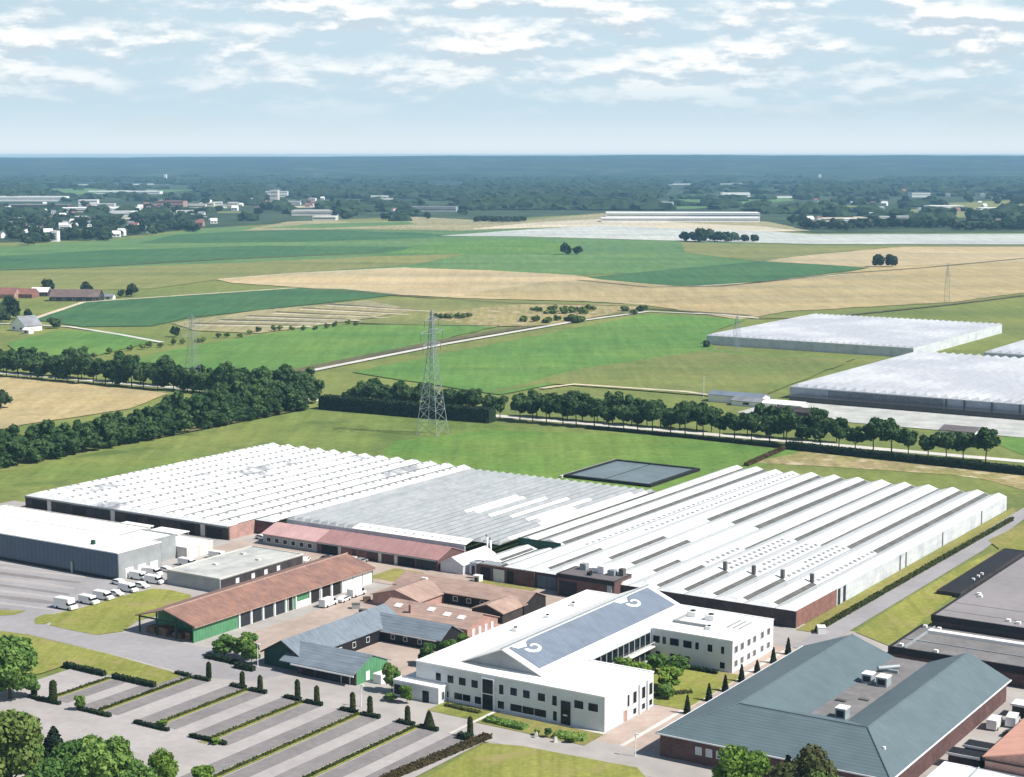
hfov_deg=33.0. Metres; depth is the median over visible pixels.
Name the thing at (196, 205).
town building
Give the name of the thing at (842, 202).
tree
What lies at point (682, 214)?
town building
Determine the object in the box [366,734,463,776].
parking bays
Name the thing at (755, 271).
field
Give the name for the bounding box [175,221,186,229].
tree
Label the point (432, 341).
pylon
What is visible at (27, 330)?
farm shed
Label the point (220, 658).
hedge
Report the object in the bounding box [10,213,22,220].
tree
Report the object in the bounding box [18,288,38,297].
farm barn
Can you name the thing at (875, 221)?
tree
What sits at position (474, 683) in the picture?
window
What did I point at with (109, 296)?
farm shed
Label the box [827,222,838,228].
tree
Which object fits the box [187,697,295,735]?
parking bays
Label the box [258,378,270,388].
broadleaf tree
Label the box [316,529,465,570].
pink roofed range
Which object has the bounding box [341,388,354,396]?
road tree
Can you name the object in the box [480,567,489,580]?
bay door
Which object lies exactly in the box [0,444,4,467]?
broadleaf tree
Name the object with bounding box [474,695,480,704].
window
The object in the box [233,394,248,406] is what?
broadleaf tree
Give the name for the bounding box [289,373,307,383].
road tree
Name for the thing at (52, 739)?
conifer
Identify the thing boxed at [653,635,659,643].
window
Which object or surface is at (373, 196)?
town building
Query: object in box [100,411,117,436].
broadleaf tree
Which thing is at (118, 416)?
broadleaf tree
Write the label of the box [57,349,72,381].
broadleaf tree
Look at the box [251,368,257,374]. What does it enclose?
broadleaf tree
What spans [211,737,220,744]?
tree
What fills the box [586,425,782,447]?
hedge
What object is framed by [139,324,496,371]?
field
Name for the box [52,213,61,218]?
tree
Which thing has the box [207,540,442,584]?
forecourt
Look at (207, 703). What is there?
hedge
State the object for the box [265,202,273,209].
tree
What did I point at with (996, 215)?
tree
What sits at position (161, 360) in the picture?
broadleaf tree
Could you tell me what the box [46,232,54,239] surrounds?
tree
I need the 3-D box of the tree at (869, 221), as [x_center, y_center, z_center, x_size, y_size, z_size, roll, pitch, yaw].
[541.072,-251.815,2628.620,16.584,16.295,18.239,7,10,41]
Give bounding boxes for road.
[0,372,1023,462]
[0,613,290,680]
[87,648,713,776]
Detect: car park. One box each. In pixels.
[0,669,482,776]
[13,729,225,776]
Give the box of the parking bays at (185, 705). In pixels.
[139,685,239,722]
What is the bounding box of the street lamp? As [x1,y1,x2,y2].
[635,733,639,755]
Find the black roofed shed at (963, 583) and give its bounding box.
[937,548,1023,597]
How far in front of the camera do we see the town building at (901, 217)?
2884.64 m
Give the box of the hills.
[0,155,1023,183]
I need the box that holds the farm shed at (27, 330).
[22,327,33,333]
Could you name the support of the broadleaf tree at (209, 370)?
on the ground at (1006, 312)
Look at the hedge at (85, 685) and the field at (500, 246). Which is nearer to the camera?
the hedge at (85, 685)
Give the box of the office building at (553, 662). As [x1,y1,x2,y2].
[416,584,773,731]
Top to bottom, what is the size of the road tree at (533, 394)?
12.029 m
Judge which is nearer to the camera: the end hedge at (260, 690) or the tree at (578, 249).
the end hedge at (260, 690)
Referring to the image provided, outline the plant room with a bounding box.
[556,562,631,596]
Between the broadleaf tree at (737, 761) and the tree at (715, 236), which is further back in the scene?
the tree at (715, 236)
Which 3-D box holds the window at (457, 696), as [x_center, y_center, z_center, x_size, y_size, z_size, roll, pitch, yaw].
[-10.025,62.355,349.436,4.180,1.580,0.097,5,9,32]
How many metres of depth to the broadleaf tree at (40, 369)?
852.25 m
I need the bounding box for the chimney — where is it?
[489,537,491,549]
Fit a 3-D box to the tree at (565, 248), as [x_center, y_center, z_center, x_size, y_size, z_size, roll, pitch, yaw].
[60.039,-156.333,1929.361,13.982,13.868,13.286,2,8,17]
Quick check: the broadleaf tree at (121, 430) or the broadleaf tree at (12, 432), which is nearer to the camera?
the broadleaf tree at (12, 432)
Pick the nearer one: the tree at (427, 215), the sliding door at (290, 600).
the sliding door at (290, 600)
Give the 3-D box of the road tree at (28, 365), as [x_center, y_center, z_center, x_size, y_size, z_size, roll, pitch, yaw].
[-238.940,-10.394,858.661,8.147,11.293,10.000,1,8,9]
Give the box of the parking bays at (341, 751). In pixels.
[274,721,408,776]
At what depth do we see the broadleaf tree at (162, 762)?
292.21 m
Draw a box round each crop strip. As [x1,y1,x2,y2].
[193,323,300,325]
[195,324,311,326]
[219,320,331,323]
[220,319,324,322]
[246,316,360,320]
[248,315,349,319]
[271,313,384,317]
[275,311,367,315]
[298,309,409,314]
[300,307,392,312]
[325,303,416,309]
[325,305,433,311]
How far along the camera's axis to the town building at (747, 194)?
4516.92 m
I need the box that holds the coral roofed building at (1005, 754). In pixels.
[982,718,1023,775]
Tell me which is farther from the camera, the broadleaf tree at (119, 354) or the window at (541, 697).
the broadleaf tree at (119, 354)
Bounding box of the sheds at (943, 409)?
[789,394,1023,419]
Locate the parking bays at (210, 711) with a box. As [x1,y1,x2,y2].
[164,691,263,728]
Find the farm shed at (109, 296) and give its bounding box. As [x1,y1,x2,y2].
[104,294,115,299]
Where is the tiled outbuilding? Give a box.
[385,597,498,636]
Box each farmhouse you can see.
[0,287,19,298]
[10,315,42,331]
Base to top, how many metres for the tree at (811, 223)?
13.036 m
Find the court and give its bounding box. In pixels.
[357,642,419,668]
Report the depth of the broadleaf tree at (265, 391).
735.99 m
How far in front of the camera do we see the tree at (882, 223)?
2629.68 m
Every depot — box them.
[888,624,1023,687]
[931,555,1023,639]
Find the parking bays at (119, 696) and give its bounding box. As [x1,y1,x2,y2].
[85,675,185,708]
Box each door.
[32,500,46,510]
[56,504,65,513]
[72,506,85,516]
[93,509,103,519]
[126,515,137,522]
[126,567,132,578]
[138,563,145,570]
[148,518,159,527]
[150,560,157,566]
[181,523,194,534]
[189,548,196,557]
[200,545,207,555]
[206,527,222,538]
[240,611,250,626]
[252,607,262,622]
[264,603,273,618]
[276,599,284,614]
[288,597,292,610]
[297,598,308,607]
[302,666,313,676]
[316,668,327,679]
[329,673,340,682]
[341,674,349,684]
[343,577,352,591]
[353,574,361,586]
[363,571,371,585]
[366,670,369,681]
[422,690,429,702]
[475,611,499,623]
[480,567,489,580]
[493,569,503,582]
[507,571,512,583]
[516,572,529,586]
[537,575,555,590]
[561,700,570,724]
[623,709,627,722]
[838,588,840,604]
[843,585,845,601]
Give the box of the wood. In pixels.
[0,174,1023,221]
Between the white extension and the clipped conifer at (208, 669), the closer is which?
the white extension
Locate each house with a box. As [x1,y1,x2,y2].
[0,231,5,237]
[43,228,52,232]
[112,231,120,236]
[117,228,126,235]
[195,220,204,225]
[210,218,217,223]
[231,205,238,210]
[261,522,329,551]
[881,201,887,205]
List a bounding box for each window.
[435,672,441,681]
[447,674,453,683]
[454,692,470,702]
[458,677,465,686]
[471,679,477,688]
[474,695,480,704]
[497,700,504,709]
[499,684,503,694]
[510,687,517,696]
[510,703,546,717]
[522,689,529,698]
[537,692,545,701]
[552,695,557,705]
[552,710,556,721]
[574,699,583,709]
[588,702,598,712]
[627,694,629,707]
[633,690,636,703]
[641,685,645,699]
[649,681,652,695]
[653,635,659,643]
[662,636,666,644]
[669,637,678,646]
[683,640,691,648]
[695,642,698,649]
[695,746,701,755]
[706,749,711,757]
[707,644,712,652]
[719,661,724,668]
[720,646,724,654]
[734,645,737,653]
[734,659,737,667]
[740,641,743,650]
[747,638,750,646]
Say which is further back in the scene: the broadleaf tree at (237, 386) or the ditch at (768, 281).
the ditch at (768, 281)
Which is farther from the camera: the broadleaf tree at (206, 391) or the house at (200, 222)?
the house at (200, 222)
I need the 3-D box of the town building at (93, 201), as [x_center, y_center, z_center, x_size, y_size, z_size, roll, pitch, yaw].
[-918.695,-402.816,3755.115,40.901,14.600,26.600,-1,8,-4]
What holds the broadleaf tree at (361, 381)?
on the ground at (1006, 312)
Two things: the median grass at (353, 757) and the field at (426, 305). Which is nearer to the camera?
the median grass at (353, 757)
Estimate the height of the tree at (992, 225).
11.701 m
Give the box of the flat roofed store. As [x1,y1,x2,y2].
[166,545,303,591]
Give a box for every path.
[449,711,496,733]
[499,711,604,733]
[595,644,797,752]
[621,647,792,745]
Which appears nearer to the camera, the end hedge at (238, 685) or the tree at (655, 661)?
the end hedge at (238, 685)
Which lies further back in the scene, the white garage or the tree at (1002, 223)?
the tree at (1002, 223)
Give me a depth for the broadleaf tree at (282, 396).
750.78 m
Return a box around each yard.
[0,501,784,743]
[0,564,128,617]
[205,533,431,570]
[596,624,1023,776]
[739,403,1023,436]
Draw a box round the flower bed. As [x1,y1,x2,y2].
[477,712,603,744]
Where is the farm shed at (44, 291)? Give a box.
[32,287,50,295]
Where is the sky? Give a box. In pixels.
[0,0,1023,156]
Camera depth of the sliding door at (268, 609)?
414.39 m
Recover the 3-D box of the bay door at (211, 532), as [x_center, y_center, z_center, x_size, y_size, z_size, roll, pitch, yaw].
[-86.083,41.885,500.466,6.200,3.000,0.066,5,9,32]
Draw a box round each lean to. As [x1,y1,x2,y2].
[441,546,495,574]
[946,746,985,767]
[962,739,994,763]
[1010,699,1023,717]
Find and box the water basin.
[559,459,699,487]
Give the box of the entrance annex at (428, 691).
[393,671,446,704]
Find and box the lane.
[792,508,1023,647]
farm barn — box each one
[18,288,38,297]
[49,289,103,301]
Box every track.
[0,323,162,341]
[36,288,288,317]
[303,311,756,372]
[541,383,706,394]
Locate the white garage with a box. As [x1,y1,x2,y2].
[176,535,212,557]
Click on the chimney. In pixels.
(490, 542)
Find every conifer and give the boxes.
[42,726,63,759]
[49,680,57,700]
[206,661,211,677]
[239,671,244,684]
[257,675,262,688]
[294,679,300,697]
[314,685,319,700]
[350,692,355,708]
[367,696,372,713]
[404,705,410,720]
[423,710,434,726]
[467,716,473,736]
[784,754,790,765]
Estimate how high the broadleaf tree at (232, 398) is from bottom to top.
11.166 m
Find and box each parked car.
[109,589,124,596]
[111,578,123,583]
[135,581,149,588]
[160,565,171,571]
[255,534,262,538]
[303,556,310,562]
[336,595,350,602]
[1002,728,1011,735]
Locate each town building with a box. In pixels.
[0,196,68,200]
[9,204,71,206]
[49,231,59,241]
[59,224,71,228]
[62,207,142,212]
[78,199,98,206]
[95,191,162,193]
[97,203,115,205]
[109,211,135,216]
[155,201,187,206]
[187,204,206,207]
[199,202,214,205]
[228,202,237,205]
[265,191,287,196]
[270,190,279,202]
[291,210,338,215]
[312,216,337,220]
[371,195,387,197]
[411,206,457,211]
[601,217,759,221]
[606,212,759,217]
[720,193,749,196]
[842,218,856,222]
[878,216,889,219]
[896,216,908,219]
[908,192,930,196]
[924,205,963,207]
[976,207,996,210]
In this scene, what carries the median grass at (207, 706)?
on the car park at (69, 718)
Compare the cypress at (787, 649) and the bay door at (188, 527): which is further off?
the bay door at (188, 527)
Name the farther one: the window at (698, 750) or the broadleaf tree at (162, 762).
the window at (698, 750)
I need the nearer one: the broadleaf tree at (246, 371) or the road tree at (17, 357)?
the broadleaf tree at (246, 371)
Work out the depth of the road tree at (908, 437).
636.72 m
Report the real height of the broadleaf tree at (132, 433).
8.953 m
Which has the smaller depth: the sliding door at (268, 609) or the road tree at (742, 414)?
the sliding door at (268, 609)
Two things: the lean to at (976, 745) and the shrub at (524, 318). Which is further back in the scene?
the shrub at (524, 318)
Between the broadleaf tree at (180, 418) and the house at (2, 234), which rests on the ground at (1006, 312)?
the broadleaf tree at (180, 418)
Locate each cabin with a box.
[469,560,481,574]
[473,574,482,581]
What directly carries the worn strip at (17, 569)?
on the asphalt yard at (87, 584)
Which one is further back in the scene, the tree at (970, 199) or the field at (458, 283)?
the tree at (970, 199)
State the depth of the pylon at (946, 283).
1278.30 m
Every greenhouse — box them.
[24,442,470,539]
[287,468,658,552]
[477,465,1006,627]
[706,313,1001,356]
[789,350,1023,411]
[983,340,1023,357]
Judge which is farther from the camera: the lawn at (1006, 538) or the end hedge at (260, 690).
the lawn at (1006, 538)
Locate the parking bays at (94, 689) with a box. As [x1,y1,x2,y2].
[57,679,125,702]
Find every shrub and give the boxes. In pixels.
[145,341,151,346]
[519,316,527,321]
[531,315,540,321]
[542,317,552,322]
[553,315,561,320]
[560,307,568,313]
[571,316,580,322]
[578,306,585,313]
[620,305,628,310]
[637,305,648,310]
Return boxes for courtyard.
[234,570,567,675]
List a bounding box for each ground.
[0,214,1023,776]
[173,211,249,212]
[242,213,809,231]
[476,219,797,230]
[815,216,865,218]
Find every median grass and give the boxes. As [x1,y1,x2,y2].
[57,679,110,697]
[97,677,192,710]
[168,690,248,721]
[198,701,303,742]
[215,713,360,776]
[304,726,417,776]
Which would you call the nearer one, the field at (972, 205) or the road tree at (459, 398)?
the road tree at (459, 398)
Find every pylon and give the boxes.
[180,315,201,390]
[416,310,448,436]
[733,316,740,350]
[944,263,949,302]
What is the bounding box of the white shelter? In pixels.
[121,521,189,536]
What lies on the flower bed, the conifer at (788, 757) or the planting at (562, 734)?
the planting at (562, 734)
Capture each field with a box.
[0,227,767,279]
[0,246,411,268]
[0,254,463,289]
[0,376,167,428]
[0,410,769,562]
[8,330,159,356]
[38,288,397,326]
[53,188,189,193]
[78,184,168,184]
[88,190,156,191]
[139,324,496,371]
[141,230,464,242]
[173,300,409,332]
[221,268,643,303]
[267,222,413,227]
[336,218,387,221]
[354,314,853,393]
[359,298,642,324]
[382,430,794,489]
[386,240,582,253]
[430,304,637,326]
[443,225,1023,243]
[467,280,736,302]
[488,351,855,394]
[588,261,867,285]
[644,246,1023,318]
[676,198,793,208]
[681,242,901,260]
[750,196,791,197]
[757,451,1023,489]
[772,247,1023,265]
[865,200,1023,218]
[998,436,1023,454]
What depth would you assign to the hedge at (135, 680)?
362.79 m
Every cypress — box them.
[683,695,690,713]
[705,683,712,701]
[721,674,728,691]
[738,664,744,681]
[753,660,760,672]
[770,647,776,663]
[784,637,790,654]
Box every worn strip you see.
[0,566,85,576]
[0,572,79,582]
[0,577,74,588]
[0,584,68,594]
[0,590,77,599]
[0,595,79,606]
[0,602,66,611]
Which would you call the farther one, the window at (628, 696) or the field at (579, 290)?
the field at (579, 290)
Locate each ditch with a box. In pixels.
[0,252,383,269]
[154,408,303,437]
[219,267,407,279]
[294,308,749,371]
[295,287,628,305]
[370,323,499,325]
[580,273,846,286]
[688,274,844,286]
[779,295,1023,317]
[849,258,1023,272]
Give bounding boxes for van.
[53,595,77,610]
[78,593,99,604]
[92,589,113,600]
[118,581,138,592]
[129,569,146,580]
[142,566,162,574]
[144,573,164,584]
[178,556,194,564]
[208,549,224,556]
[318,596,337,607]
[347,586,365,597]
[986,714,1002,730]
[1005,711,1019,726]
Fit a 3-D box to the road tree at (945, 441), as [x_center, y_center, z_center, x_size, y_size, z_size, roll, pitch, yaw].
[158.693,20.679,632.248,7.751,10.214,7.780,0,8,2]
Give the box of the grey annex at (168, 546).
[119,529,175,561]
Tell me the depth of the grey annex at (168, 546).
474.34 m
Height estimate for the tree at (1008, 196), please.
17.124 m
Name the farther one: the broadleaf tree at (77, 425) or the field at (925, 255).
the field at (925, 255)
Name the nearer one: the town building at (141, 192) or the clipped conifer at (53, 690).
the clipped conifer at (53, 690)
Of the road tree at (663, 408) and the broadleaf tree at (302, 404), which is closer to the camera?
the road tree at (663, 408)
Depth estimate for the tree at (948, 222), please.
2625.90 m
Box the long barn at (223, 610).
[135,553,375,642]
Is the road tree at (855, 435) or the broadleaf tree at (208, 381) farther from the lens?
the broadleaf tree at (208, 381)
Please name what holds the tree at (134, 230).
on the woodland floor
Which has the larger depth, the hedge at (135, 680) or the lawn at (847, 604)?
the lawn at (847, 604)
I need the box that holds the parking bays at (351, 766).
[318,728,435,776]
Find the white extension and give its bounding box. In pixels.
[927,761,1023,776]
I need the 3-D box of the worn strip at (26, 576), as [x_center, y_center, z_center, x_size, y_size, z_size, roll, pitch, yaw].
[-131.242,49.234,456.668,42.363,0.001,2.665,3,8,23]
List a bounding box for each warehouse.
[0,505,150,533]
[0,515,161,579]
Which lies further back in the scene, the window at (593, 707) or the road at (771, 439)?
the road at (771, 439)
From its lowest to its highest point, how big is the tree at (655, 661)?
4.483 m
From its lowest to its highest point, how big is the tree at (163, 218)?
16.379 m
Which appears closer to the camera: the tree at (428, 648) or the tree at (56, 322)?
the tree at (428, 648)
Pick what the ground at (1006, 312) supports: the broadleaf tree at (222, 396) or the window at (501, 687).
the broadleaf tree at (222, 396)
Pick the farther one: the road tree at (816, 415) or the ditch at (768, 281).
the ditch at (768, 281)
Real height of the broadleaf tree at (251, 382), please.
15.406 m
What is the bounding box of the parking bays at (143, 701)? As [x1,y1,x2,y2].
[106,679,205,714]
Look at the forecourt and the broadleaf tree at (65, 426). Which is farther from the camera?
the broadleaf tree at (65, 426)
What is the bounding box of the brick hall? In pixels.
[655,633,1011,776]
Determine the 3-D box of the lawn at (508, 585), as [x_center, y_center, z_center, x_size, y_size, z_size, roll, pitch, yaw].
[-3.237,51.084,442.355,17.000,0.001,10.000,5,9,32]
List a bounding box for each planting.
[443,702,481,713]
[483,715,528,729]
[552,729,586,741]
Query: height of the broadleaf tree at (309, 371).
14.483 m
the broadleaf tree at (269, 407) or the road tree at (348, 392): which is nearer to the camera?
the broadleaf tree at (269, 407)
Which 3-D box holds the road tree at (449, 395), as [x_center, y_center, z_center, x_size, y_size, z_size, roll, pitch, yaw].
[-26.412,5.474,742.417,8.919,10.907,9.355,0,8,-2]
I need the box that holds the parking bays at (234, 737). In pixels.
[220,703,320,744]
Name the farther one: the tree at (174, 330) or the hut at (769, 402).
the tree at (174, 330)
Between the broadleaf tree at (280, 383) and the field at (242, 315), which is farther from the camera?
the field at (242, 315)
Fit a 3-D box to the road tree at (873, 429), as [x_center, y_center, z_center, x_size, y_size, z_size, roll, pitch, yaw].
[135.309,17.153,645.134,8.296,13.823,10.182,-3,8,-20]
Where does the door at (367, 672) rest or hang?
in the slate stable
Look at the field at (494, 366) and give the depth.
964.45 m
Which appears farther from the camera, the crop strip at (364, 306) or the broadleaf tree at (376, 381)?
the crop strip at (364, 306)
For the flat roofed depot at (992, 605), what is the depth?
397.65 m
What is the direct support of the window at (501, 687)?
in the office building at (553, 662)
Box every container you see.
[352,603,359,608]
[363,596,370,601]
[373,670,384,683]
[817,624,825,633]
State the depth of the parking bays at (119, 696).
354.68 m
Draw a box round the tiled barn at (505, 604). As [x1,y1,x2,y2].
[370,571,546,623]
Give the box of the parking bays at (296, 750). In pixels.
[224,716,376,776]
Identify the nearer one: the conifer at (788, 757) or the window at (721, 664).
the conifer at (788, 757)
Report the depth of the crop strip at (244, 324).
1128.87 m
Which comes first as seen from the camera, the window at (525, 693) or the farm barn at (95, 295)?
the window at (525, 693)
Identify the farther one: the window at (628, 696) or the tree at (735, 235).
the tree at (735, 235)
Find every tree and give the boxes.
[0,221,4,230]
[0,303,11,322]
[0,353,13,376]
[0,389,12,407]
[0,423,20,442]
[0,435,7,450]
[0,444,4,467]
[0,634,38,698]
[0,708,42,776]
[1,296,20,317]
[1,450,13,467]
[4,222,13,230]
[6,227,18,237]
[6,440,26,465]
[8,346,28,376]
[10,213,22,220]
[11,231,24,240]
[12,220,23,225]
[13,217,25,223]
[18,431,36,459]
[20,236,34,244]
[21,347,37,370]
[22,356,38,377]
[22,757,65,776]
[23,672,40,692]
[24,309,31,315]
[24,419,55,441]
[26,214,36,223]
[26,233,40,241]
[26,444,42,462]
[28,225,40,231]
[32,356,47,379]
[33,217,44,221]
[33,231,42,241]
[34,220,44,225]
[34,351,48,372]
[34,434,54,460]
[37,732,44,758]
[40,232,50,241]
[41,223,56,231]
[41,278,54,288]
[43,216,52,222]
[44,355,61,379]
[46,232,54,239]
[47,317,61,327]
[48,437,64,458]
[48,740,89,776]
[50,427,63,441]
[51,217,61,226]
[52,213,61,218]
[54,429,78,456]
[55,422,71,451]
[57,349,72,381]
[60,231,67,237]
[61,346,74,377]
[64,227,71,231]
[65,349,87,382]
[66,230,76,239]
[70,218,80,227]
[70,223,78,229]
[70,733,102,741]
[70,734,137,776]
[71,230,82,238]
[71,435,83,453]
[72,419,91,432]
[73,346,90,378]
[73,695,85,706]
[76,427,93,452]
[78,219,88,227]
[80,200,88,205]
[80,281,92,288]
[81,230,94,239]
[81,357,99,383]
[82,226,94,231]
[84,417,104,435]
[90,221,99,226]
[91,433,104,450]
[92,358,112,384]
[98,232,113,239]
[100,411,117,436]
[100,427,117,447]
[102,206,109,211]
[102,360,115,379]
[103,420,128,445]
[108,218,118,223]
[109,224,117,228]
[109,359,128,385]
[113,350,130,377]
[113,411,129,425]
[116,217,126,225]
[117,289,124,295]
[118,421,137,444]
[119,354,139,386]
[119,764,157,776]
[125,283,138,294]
[127,224,139,233]
[127,227,140,234]
[127,408,143,424]
[129,215,143,221]
[130,749,143,765]
[132,419,149,441]
[133,362,146,382]
[133,362,152,388]
[137,218,147,224]
[139,223,147,231]
[141,405,154,420]
[141,416,159,439]
[145,224,157,234]
[147,366,167,389]
[147,747,178,776]
[153,402,170,420]
[155,420,166,436]
[156,224,167,231]
[156,355,174,385]
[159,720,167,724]
[160,390,183,406]
[160,417,178,435]
[161,215,169,220]
[162,223,172,229]
[162,361,183,390]
[163,203,170,207]
[165,402,180,414]
[166,211,173,218]
[169,326,179,335]
[170,411,188,433]
[171,206,178,211]
[174,401,190,411]
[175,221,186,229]
[178,369,192,391]
[179,409,193,432]
[183,394,205,422]
[186,224,200,230]
[189,364,205,374]
[189,369,203,392]
[190,765,214,776]
[193,389,209,395]
[196,207,207,212]
[197,411,212,428]
[199,389,218,415]
[201,371,216,390]
[206,368,213,373]
[207,408,226,424]
[210,382,232,394]
[211,633,236,655]
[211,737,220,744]
[213,364,235,383]
[214,206,222,211]
[214,389,226,408]
[215,401,234,423]
[217,361,233,384]
[222,399,238,421]
[226,395,235,402]
[229,380,245,396]
[231,370,248,381]
[232,631,259,658]
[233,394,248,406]
[235,367,250,375]
[236,406,247,419]
[241,385,261,406]
[241,644,260,664]
[242,377,259,389]
[243,374,259,382]
[243,405,255,420]
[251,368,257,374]
[252,401,266,418]
[254,208,263,214]
[254,383,269,399]
[256,366,275,379]
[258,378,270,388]
[260,374,280,389]
[262,400,273,415]
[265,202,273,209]
[266,389,281,406]
[266,397,282,412]
[271,387,285,407]
[272,363,292,382]
[274,379,287,395]
[283,384,299,394]
[283,393,301,411]
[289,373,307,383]
[292,380,308,402]
[294,391,308,410]
[297,366,316,381]
[305,379,324,402]
[331,208,340,215]
[341,211,353,218]
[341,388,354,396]
[351,383,369,397]
[357,380,368,392]
[365,382,384,398]
[367,377,383,387]
[374,204,385,208]
[377,389,392,399]
[380,213,390,219]
[381,662,400,691]
[382,384,395,393]
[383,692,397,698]
[391,390,404,400]
[392,380,408,390]
[399,685,412,702]
[401,387,417,401]
[413,382,432,401]
[418,642,435,658]
[423,211,430,218]
[427,393,441,402]
[438,639,455,649]
[440,388,457,403]
[452,389,467,404]
[457,209,467,214]
[457,633,470,641]
[464,388,483,405]
[473,216,481,220]
[481,394,493,406]
[491,395,508,417]
[496,216,505,221]
[506,216,513,220]
[509,392,530,420]
[523,397,539,421]
[527,389,541,416]
[535,394,554,423]
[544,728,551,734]
[545,392,557,418]
[552,394,571,424]
[556,390,572,419]
[560,242,571,253]
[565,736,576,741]
[566,395,586,425]
[572,246,582,253]
[572,390,589,420]
[584,396,604,424]
[600,404,615,426]
[603,391,623,423]
[612,404,631,427]
[612,656,631,665]
[621,394,642,424]
[626,661,651,669]
[627,409,644,428]
[636,399,655,425]
[642,400,663,430]
[645,653,667,671]
[657,399,668,427]
[657,665,682,685]
[658,683,674,696]
[659,409,676,432]
[667,654,689,671]
[668,400,688,428]
[675,402,695,434]
[678,231,689,240]
[687,401,707,430]
[688,232,696,241]
[693,403,714,435]
[695,227,707,241]
[703,340,709,346]
[706,228,714,240]
[707,407,723,431]
[708,414,727,436]
[710,231,722,240]
[711,744,771,776]
[720,231,733,241]
[725,412,744,438]
[731,231,740,239]
[739,412,747,434]
[740,234,749,240]
[741,411,761,440]
[750,234,758,240]
[754,402,776,435]
[759,415,778,442]
[769,743,837,776]
[774,405,793,437]
[774,411,798,441]
[787,214,798,222]
[794,424,810,441]
[797,212,806,221]
[797,220,807,227]
[797,415,808,439]
[805,220,819,228]
[807,407,831,440]
[807,765,839,776]
[808,418,829,444]
[812,208,819,214]
[820,221,830,227]
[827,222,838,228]
[828,417,841,442]
[829,418,849,445]
[834,220,845,228]
[838,200,846,204]
[839,222,854,229]
[845,426,864,447]
[847,197,853,202]
[848,219,860,226]
[855,218,866,227]
[862,417,884,449]
[866,218,873,226]
[872,254,884,265]
[873,218,879,226]
[878,218,886,226]
[879,417,902,451]
[885,254,897,265]
[888,218,903,227]
[898,203,907,207]
[900,427,917,453]
[901,195,909,200]
[903,219,912,227]
[911,220,922,227]
[918,434,938,455]
[923,219,938,227]
[935,219,944,226]
[936,431,954,457]
[938,216,949,226]
[943,218,956,226]
[949,208,956,214]
[950,223,960,229]
[952,431,974,459]
[958,221,972,229]
[966,196,973,202]
[966,222,980,229]
[972,427,1000,461]
[977,221,987,228]
[986,222,1000,228]
[993,212,1001,218]
[994,220,1007,228]
[1001,213,1010,218]
[1006,193,1013,198]
[1006,223,1016,228]
[1013,222,1023,229]
[1016,215,1023,222]
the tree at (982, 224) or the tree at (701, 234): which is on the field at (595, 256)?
the tree at (701, 234)
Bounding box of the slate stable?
[260,603,463,685]
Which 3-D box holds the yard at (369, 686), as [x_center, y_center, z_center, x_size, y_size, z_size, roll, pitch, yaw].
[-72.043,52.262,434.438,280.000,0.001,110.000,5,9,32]
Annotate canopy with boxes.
[476,560,507,573]
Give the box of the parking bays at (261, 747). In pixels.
[181,709,351,776]
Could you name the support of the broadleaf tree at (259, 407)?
on the ground at (1006, 312)
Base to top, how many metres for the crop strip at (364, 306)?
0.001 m
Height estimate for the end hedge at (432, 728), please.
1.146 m
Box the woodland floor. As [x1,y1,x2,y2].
[0,184,1023,242]
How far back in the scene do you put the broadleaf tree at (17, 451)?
615.36 m
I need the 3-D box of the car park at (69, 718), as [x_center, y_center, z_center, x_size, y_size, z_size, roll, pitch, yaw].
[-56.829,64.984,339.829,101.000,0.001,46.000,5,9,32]
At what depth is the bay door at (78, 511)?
530.21 m
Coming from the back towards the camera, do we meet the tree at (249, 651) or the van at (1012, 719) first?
the tree at (249, 651)
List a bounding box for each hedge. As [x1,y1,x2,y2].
[28,693,61,704]
[48,676,109,696]
[63,661,106,676]
[76,706,111,716]
[98,675,192,710]
[111,672,156,687]
[133,719,169,731]
[155,687,247,723]
[174,670,191,676]
[188,732,226,745]
[192,675,210,681]
[204,653,238,663]
[210,700,302,737]
[213,712,359,776]
[229,682,246,688]
[233,661,255,671]
[248,687,267,693]
[283,694,302,700]
[302,725,416,776]
[303,699,322,705]
[318,394,496,423]
[339,706,358,712]
[360,711,380,718]
[379,732,492,776]
[396,718,415,725]
[417,723,438,731]
[456,731,473,739]
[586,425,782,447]
[653,688,692,696]
[688,665,717,673]
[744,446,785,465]
[785,441,1023,475]
[814,516,1014,631]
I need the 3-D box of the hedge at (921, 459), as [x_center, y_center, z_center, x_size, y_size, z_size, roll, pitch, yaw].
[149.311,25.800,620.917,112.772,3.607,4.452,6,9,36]
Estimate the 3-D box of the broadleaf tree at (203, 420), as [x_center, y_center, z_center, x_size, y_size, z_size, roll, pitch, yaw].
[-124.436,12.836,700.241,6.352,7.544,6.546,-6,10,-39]
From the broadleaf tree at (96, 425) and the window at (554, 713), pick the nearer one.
the window at (554, 713)
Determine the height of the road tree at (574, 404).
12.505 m
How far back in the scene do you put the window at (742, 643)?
373.28 m
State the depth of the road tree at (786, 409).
676.66 m
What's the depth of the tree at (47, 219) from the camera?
2682.31 m
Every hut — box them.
[707,390,769,402]
[730,396,763,406]
[762,398,808,407]
[777,405,810,416]
[939,424,980,435]
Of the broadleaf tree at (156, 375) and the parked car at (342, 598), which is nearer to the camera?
the parked car at (342, 598)
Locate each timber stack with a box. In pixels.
[146,624,160,633]
[158,624,173,635]
[172,630,187,638]
[185,630,191,640]
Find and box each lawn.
[0,610,25,614]
[0,631,180,684]
[35,614,54,623]
[50,588,190,634]
[373,568,422,581]
[428,701,492,719]
[428,743,644,776]
[479,580,536,590]
[646,664,738,709]
[796,507,1015,631]
[856,536,1023,645]
[988,522,1023,548]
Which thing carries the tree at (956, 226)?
on the woodland floor

